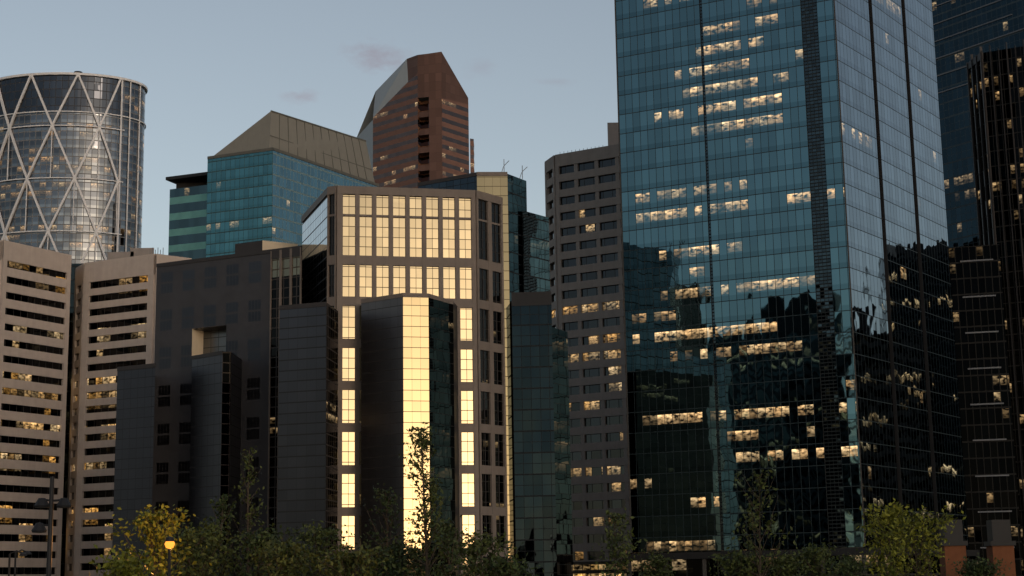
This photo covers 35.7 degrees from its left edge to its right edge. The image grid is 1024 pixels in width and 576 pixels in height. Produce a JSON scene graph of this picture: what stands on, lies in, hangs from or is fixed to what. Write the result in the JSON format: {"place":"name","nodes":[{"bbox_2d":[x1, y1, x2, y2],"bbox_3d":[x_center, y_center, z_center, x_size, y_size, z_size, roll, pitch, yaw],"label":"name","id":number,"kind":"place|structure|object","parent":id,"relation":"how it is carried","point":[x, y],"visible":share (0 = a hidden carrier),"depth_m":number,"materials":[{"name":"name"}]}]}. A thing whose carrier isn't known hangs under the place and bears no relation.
{"place":"outdoors","nodes":[
{"label":"outdoors","id":0,"kind":"place"},
{"bbox_2d":[0,240,71,575],"bbox_3d":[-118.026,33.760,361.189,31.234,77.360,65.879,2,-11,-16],"label":"striped concrete building","id":1,"kind":"structure","parent":0,"point":[35,283],"depth_m":339.72,"materials":[{"name":"beige concrete"}]},
{"bbox_2d":[0,71,147,263],"bbox_3d":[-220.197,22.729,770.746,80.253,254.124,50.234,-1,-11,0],"label":"curved lattice tower","id":2,"kind":"structure","parent":0,"point":[71,160],"depth_m":765.99,"materials":[{"name":"grey glass"}]},
{"bbox_2d":[65,248,191,575],"bbox_3d":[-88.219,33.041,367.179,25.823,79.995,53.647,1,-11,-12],"label":"striped concrete building","id":3,"kind":"structure","parent":0,"point":[114,310],"depth_m":349.83,"materials":[{"name":"beige concrete"}]},
{"bbox_2d":[166,172,206,258],"bbox_3d":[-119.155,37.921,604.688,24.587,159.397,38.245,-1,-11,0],"label":"teal banded building","id":4,"kind":"structure","parent":0,"point":[187,215],"depth_m":602.80,"materials":[{"name":"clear glass"}]},
{"bbox_2d":[111,240,302,575],"bbox_3d":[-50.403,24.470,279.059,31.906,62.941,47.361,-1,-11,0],"label":"dark granite building","id":5,"kind":"structure","parent":0,"point":[197,407],"depth_m":264.81,"materials":[{"name":"stone"}]},
{"bbox_2d":[206,110,378,256],"bbox_3d":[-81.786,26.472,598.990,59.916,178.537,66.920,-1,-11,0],"label":"blue wedge roof tower","id":6,"kind":"structure","parent":0,"point":[272,175],"depth_m":585.37,"materials":[{"name":"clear glass"}]},
{"bbox_2d":[0,0,617,254],"label":"sky","id":7,"kind":"structure","parent":0,"point":[538,78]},
{"bbox_2d":[357,52,474,187],"bbox_3d":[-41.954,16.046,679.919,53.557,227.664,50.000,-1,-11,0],"label":"brown granite tower","id":8,"kind":"structure","parent":0,"point":[414,130],"depth_m":678.21,"materials":[{"name":"brown stone"}]},
{"bbox_2d":[544,122,630,561],"bbox_3d":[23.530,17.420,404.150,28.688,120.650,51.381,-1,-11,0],"label":"grey concrete tower","id":9,"kind":"structure","parent":0,"point":[582,202],"depth_m":389.71,"materials":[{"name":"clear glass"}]},
{"bbox_2d":[573,561,625,575],"bbox_3d":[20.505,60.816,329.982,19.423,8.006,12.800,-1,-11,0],"label":"shopfront pavilion","id":10,"kind":"structure","parent":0,"point":[584,569],"depth_m":324.83,"materials":[{"name":"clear glass"}]},
{"bbox_2d":[614,0,979,575],"bbox_3d":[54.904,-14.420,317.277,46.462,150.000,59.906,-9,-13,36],"label":"glass office tower","id":11,"kind":"structure","parent":0,"point":[787,304],"depth_m":296.73,"materials":[{"name":"glass"}]},
{"bbox_2d":[936,520,967,575],"bbox_3d":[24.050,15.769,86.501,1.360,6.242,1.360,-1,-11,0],"label":"brick pillar","id":12,"kind":"structure","parent":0,"point":[954,550],"depth_m":86.22,"materials":[{"name":"brick"}]},
{"bbox_2d":[931,0,1023,247],"bbox_3d":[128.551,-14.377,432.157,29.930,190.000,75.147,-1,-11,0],"label":"dark blue glass tower","id":13,"kind":"structure","parent":0,"point":[963,30],"depth_m":425.54,"materials":[{"name":"blue glass"}]},
{"bbox_2d":[949,244,1023,575],"bbox_3d":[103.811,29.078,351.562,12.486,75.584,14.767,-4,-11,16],"label":"dark slab building","id":14,"kind":"structure","parent":0,"point":[990,476],"depth_m":345.63,"materials":[{"name":"black glass"}]},
{"bbox_2d":[966,39,1023,568],"bbox_3d":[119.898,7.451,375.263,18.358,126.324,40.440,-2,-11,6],"label":"black finned tower","id":15,"kind":"structure","parent":0,"point":[995,79],"depth_m":367.80,"materials":[{"name":"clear glass"}]},
{"bbox_2d":[984,520,1015,575],"bbox_3d":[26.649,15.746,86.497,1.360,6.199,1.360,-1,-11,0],"label":"brick pillar","id":16,"kind":"structure","parent":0,"point":[999,544],"depth_m":86.23,"materials":[{"name":"brick"}]},
{"label":"ground","id":17,"kind":"structure","parent":0,"visible":0},
{"bbox_2d":[8,550,26,575],"bbox_3d":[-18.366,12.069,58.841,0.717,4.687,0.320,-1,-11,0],"label":"street lamp","id":18,"kind":"object","parent":17,"relation":"on","point":[21,554],"visible":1,"depth_m":59.16,"materials":[{"name":"metal"}]},
{"bbox_2d":[14,549,30,575],"bbox_3d":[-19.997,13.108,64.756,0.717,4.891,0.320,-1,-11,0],"label":"street lamp","id":19,"kind":"object","parent":17,"relation":"on","point":[27,552],"visible":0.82,"depth_m":65.09,"materials":[{"name":"metal"}]},
{"bbox_2d":[31,477,71,575],"bbox_3d":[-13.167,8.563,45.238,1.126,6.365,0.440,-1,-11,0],"label":"street lamp","id":20,"kind":"object","parent":17,"relation":"on","point":[43,503],"visible":1,"depth_m":45.52,"materials":[{"name":"metal"}]},
{"bbox_2d":[60,263,82,575],"bbox_3d":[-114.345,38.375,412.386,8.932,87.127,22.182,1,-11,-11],"label":"dark glass annex","id":21,"kind":"object","parent":17,"relation":"on","point":[67,427],"visible":0.06,"depth_m":403.39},
{"bbox_2d":[89,543,164,575],"bbox_3d":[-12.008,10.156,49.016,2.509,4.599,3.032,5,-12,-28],"label":"leafy tree","id":22,"kind":"object","parent":17,"relation":"on","point":[121,565],"visible":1,"depth_m":48.95,"materials":[{"name":"green plant"}]},
{"bbox_2d":[107,504,211,575],"bbox_3d":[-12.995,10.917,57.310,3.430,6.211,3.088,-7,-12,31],"label":"leafy tree","id":23,"kind":"object","parent":17,"relation":"on","point":[144,519],"visible":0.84,"depth_m":57.29,"materials":[{"name":"green plant"}]},
{"bbox_2d":[165,536,174,575],"bbox_3d":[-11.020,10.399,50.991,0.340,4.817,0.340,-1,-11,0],"label":"street lamp","id":24,"kind":"object","parent":17,"relation":"on","point":[169,542],"visible":1,"depth_m":51.27,"materials":[{"name":"metal"}]},
{"bbox_2d":[157,524,236,575],"bbox_3d":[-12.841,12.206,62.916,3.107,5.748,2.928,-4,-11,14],"label":"leafy tree","id":25,"kind":"object","parent":17,"relation":"on","point":[195,555],"visible":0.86,"depth_m":63.02,"materials":[{"name":"green plant"}]},
{"bbox_2d":[169,516,247,575],"bbox_3d":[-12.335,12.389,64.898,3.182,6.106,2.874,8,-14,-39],"label":"leafy tree","id":26,"kind":"object","parent":17,"relation":"on","point":[201,529],"visible":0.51,"depth_m":64.99,"materials":[{"name":"green plant"}]},
{"bbox_2d":[202,494,245,575],"bbox_3d":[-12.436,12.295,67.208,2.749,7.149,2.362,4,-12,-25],"label":"poplar tree","id":27,"kind":"object","parent":17,"relation":"on","point":[221,508],"visible":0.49,"depth_m":67.45,"materials":[{"name":"green plant"}]},
{"bbox_2d":[227,446,275,575],"bbox_3d":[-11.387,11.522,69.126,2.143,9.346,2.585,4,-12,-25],"label":"poplar tree","id":28,"kind":"object","parent":17,"relation":"on","point":[247,502],"visible":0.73,"depth_m":69.49,"materials":[{"name":"green plant"}]},
{"bbox_2d":[221,523,296,575],"bbox_3d":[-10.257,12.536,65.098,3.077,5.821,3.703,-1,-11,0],"label":"leafy tree","id":29,"kind":"object","parent":17,"relation":"on","point":[265,535],"visible":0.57,"depth_m":64.96,"materials":[{"name":"green plant"}]},
{"bbox_2d":[249,534,322,575],"bbox_3d":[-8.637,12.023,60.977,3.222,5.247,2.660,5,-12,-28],"label":"leafy tree","id":30,"kind":"object","parent":17,"relation":"on","point":[283,552],"visible":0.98,"depth_m":60.92,"materials":[{"name":"green plant"}]},
{"bbox_2d":[277,302,337,575],"bbox_3d":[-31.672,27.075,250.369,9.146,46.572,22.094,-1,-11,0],"label":"glass block","id":31,"kind":"structure","parent":17,"relation":"on","point":[308,425],"depth_m":242.37,"materials":[{"name":"glass"}]},
{"bbox_2d":[281,519,370,575],"bbox_3d":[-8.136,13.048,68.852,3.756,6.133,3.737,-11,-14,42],"label":"leafy tree","id":32,"kind":"object","parent":17,"relation":"on","point":[318,533],"visible":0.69,"depth_m":69.00,"materials":[{"name":"green plant"}]},
{"bbox_2d":[311,543,400,575],"bbox_3d":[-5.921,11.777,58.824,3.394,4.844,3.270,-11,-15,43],"label":"leafy tree","id":33,"kind":"object","parent":17,"relation":"on","point":[352,562],"visible":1,"depth_m":58.80,"materials":[{"name":"green plant"}]},
{"bbox_2d":[355,483,423,575],"bbox_3d":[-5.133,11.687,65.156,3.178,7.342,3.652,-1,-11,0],"label":"poplar tree","id":34,"kind":"object","parent":17,"relation":"on","point":[386,501],"visible":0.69,"depth_m":65.33,"materials":[{"name":"green plant"}]},
{"bbox_2d":[367,536,435,575],"bbox_3d":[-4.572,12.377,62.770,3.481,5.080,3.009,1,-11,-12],"label":"leafy tree","id":35,"kind":"object","parent":17,"relation":"on","point":[402,562],"visible":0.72,"depth_m":62.71,"materials":[{"name":"green plant"}]},
{"bbox_2d":[301,186,507,575],"bbox_3d":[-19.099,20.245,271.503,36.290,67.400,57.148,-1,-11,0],"label":"gold window office building","id":36,"kind":"structure","parent":17,"relation":"on","point":[407,284],"depth_m":254.43,"materials":[{"name":"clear glass"}]},
{"bbox_2d":[392,422,461,575],"bbox_3d":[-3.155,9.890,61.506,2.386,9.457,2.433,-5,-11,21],"label":"poplar tree","id":37,"kind":"object","parent":17,"relation":"on","point":[424,443],"visible":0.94,"depth_m":61.45,"materials":[{"name":"green plant"}]},
{"bbox_2d":[415,516,480,575],"bbox_3d":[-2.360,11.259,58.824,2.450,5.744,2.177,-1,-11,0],"label":"poplar tree","id":38,"kind":"object","parent":17,"relation":"on","point":[450,567],"visible":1,"depth_m":59.18,"materials":[{"name":"green plant"}]},
{"bbox_2d":[437,521,523,575],"bbox_3d":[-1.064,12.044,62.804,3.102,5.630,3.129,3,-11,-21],"label":"leafy tree","id":39,"kind":"object","parent":17,"relation":"on","point":[476,543],"visible":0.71,"depth_m":63.18,"materials":[{"name":"green plant"}]},
{"bbox_2d":[418,161,572,575],"bbox_3d":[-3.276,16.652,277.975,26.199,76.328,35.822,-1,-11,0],"label":"stepped glass building","id":40,"kind":"structure","parent":17,"relation":"on","point":[539,505],"depth_m":262.49,"materials":[{"name":"teal glass"}]},
{"bbox_2d":[467,547,543,575],"bbox_3d":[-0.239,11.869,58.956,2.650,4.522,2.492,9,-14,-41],"label":"leafy tree","id":41,"kind":"object","parent":17,"relation":"on","point":[504,567],"visible":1,"depth_m":58.92,"materials":[{"name":"green plant"}]},
{"bbox_2d":[590,508,646,575],"bbox_3d":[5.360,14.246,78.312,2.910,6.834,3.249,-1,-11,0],"label":"poplar tree","id":42,"kind":"object","parent":17,"relation":"on","point":[616,538],"visible":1,"depth_m":78.84,"materials":[{"name":"green plant"}]},
{"bbox_2d":[633,549,675,575],"bbox_3d":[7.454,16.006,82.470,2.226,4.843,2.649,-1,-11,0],"label":"leafy tree","id":43,"kind":"object","parent":17,"relation":"on","point":[656,564],"visible":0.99,"depth_m":82.51,"materials":[{"name":"green plant"}]},
{"bbox_2d":[704,546,764,575],"bbox_3d":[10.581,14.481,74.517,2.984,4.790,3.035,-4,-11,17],"label":"leafy tree","id":44,"kind":"object","parent":17,"relation":"on","point":[736,566],"visible":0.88,"depth_m":74.54,"materials":[{"name":"green plant"}]},
{"bbox_2d":[726,469,797,575],"bbox_3d":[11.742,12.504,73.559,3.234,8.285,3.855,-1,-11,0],"label":"poplar tree","id":45,"kind":"object","parent":17,"relation":"on","point":[753,524],"visible":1,"depth_m":74.02,"materials":[{"name":"green plant"}]},
{"bbox_2d":[751,547,808,575],"bbox_3d":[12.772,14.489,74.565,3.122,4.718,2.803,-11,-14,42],"label":"leafy tree","id":46,"kind":"object","parent":17,"relation":"on","point":[792,568],"visible":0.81,"depth_m":74.51,"materials":[{"name":"green plant"}]},
{"bbox_2d":[787,537,853,575],"bbox_3d":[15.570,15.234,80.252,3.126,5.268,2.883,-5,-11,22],"label":"leafy tree","id":47,"kind":"object","parent":17,"relation":"on","point":[809,553],"visible":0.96,"depth_m":80.45,"materials":[{"name":"green plant"}]},
{"bbox_2d":[822,548,881,575],"bbox_3d":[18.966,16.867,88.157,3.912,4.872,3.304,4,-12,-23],"label":"leafy tree","id":48,"kind":"object","parent":17,"relation":"on","point":[851,562],"visible":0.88,"depth_m":88.04,"materials":[{"name":"green plant"}]},
{"bbox_2d":[852,496,927,575],"bbox_3d":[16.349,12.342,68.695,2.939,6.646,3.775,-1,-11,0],"label":"leafy tree","id":49,"kind":"object","parent":17,"relation":"on","point":[894,511],"visible":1,"depth_m":68.85,"materials":[{"name":"green plant"}]},
{"bbox_2d":[873,502,965,575],"bbox_3d":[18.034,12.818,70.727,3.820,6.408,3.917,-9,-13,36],"label":"leafy tree","id":50,"kind":"object","parent":17,"relation":"on","point":[928,533],"visible":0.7,"depth_m":70.86,"materials":[{"name":"green plant"}]},
{"bbox_2d":[942,553,1012,575],"bbox_3d":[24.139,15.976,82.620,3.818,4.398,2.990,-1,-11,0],"label":"leafy tree","id":51,"kind":"object","parent":17,"relation":"on","point":[981,569],"visible":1,"depth_m":82.30,"materials":[{"name":"green plant"}]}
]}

